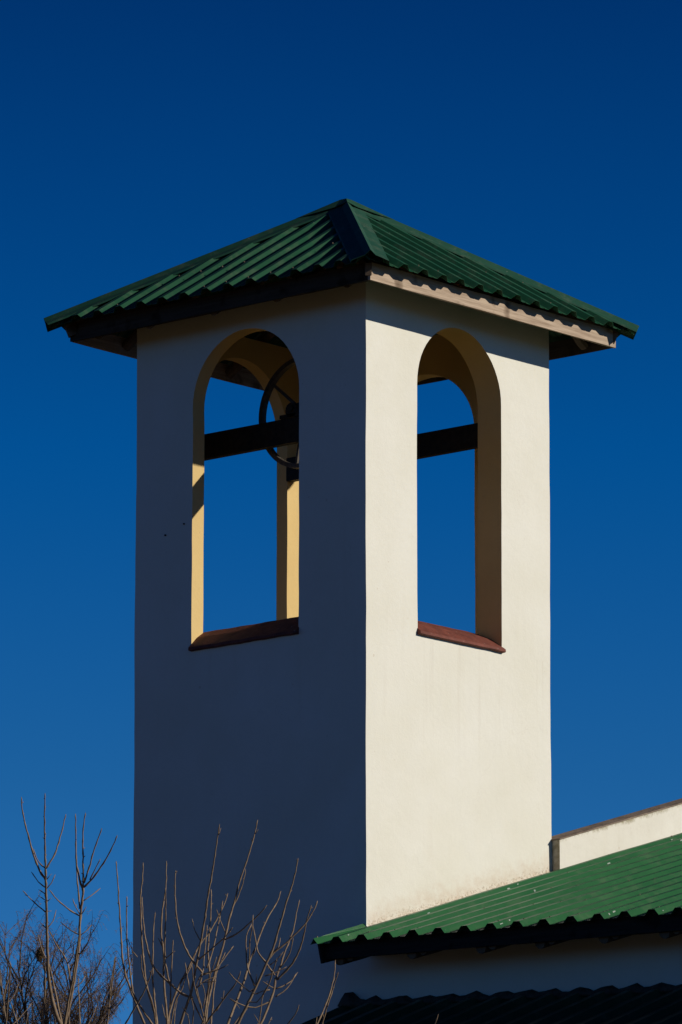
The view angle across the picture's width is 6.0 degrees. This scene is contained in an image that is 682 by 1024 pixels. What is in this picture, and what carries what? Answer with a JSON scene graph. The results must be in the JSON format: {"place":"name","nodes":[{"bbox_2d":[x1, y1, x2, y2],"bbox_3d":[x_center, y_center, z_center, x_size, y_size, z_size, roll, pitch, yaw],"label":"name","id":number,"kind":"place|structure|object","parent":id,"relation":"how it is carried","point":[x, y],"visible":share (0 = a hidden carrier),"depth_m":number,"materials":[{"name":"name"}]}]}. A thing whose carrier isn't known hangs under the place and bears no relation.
{"place":"outdoors","nodes":[
{"label":"outdoors","id":0,"kind":"place"},
{"bbox_2d":[0,0,681,1023],"label":"sky","id":1,"kind":"structure","parent":0,"point":[540,141],"materials":[{"name":"blue"}]},
{"label":"ground","id":2,"kind":"structure","parent":0,"visible":0},
{"bbox_2d":[0,963,31,1023],"bbox_3d":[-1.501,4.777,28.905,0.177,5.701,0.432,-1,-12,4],"label":"bare tree","id":3,"kind":"object","parent":2,"relation":"on","point":[4,1004],"visible":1,"depth_m":29.53,"materials":[{"name":"brown plant"}]},
{"bbox_2d":[0,893,132,1023],"bbox_3d":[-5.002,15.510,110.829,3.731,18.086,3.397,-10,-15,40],"label":"weeping tree","id":4,"kind":"object","parent":2,"relation":"on","point":[101,1016],"visible":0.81,"depth_m":111.90,"materials":[{"name":"plant"}]},
{"bbox_2d":[36,947,43,961],"bbox_3d":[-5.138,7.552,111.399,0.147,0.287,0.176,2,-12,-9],"label":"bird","id":5,"kind":"object","parent":4,"relation":"hanging from","point":[39,955],"visible":0.86,"depth_m":111.35},
{"bbox_2d":[21,795,116,1023],"bbox_3d":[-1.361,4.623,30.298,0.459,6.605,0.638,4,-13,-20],"label":"bare tree","id":6,"kind":"object","parent":2,"relation":"on","point":[70,991],"visible":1,"depth_m":30.89,"materials":[{"name":"brown plant"}]},
{"bbox_2d":[88,950,137,1023],"bbox_3d":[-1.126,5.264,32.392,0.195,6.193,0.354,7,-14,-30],"label":"bare tree","id":7,"kind":"object","parent":2,"relation":"on","point":[110,995],"visible":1,"depth_m":32.92,"materials":[{"name":"brown plant"}]},
{"bbox_2d":[116,820,266,1023],"bbox_3d":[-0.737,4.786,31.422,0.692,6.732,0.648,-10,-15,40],"label":"bare tree","id":8,"kind":"object","parent":2,"relation":"on","point":[205,1020],"visible":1,"depth_m":32.04,"materials":[{"name":"brown plant"}]},
{"bbox_2d":[227,859,317,1023],"bbox_3d":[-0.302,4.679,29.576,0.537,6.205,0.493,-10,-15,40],"label":"bare tree","id":9,"kind":"object","parent":2,"relation":"on","point":[253,990],"visible":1,"depth_m":30.10,"materials":[{"name":"brown plant"}]},
{"bbox_2d":[44,198,638,1023],"bbox_3d":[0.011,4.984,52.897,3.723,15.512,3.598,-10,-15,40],"label":"bell tower","id":10,"kind":"structure","parent":2,"relation":"on","point":[352,736],"depth_m":52.89,"materials":[{"name":"beige paint"}]},
{"bbox_2d":[259,358,298,468],"bbox_3d":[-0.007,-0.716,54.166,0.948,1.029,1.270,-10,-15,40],"label":"wheel","id":11,"kind":"object","parent":10,"relation":"hanging from","point":[292,409],"visible":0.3,"depth_m":54.00,"materials":[{"name":"metal"}]},
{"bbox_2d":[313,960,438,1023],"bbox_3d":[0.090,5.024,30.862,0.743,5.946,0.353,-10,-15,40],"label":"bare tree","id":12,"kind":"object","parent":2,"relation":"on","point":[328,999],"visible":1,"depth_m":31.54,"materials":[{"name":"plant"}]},
{"bbox_2d":[302,798,681,1023],"bbox_3d":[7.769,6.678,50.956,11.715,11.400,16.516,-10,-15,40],"label":"church building","id":13,"kind":"structure","parent":2,"relation":"on","point":[587,929],"depth_m":50.50,"materials":[{"name":"beige paint"}]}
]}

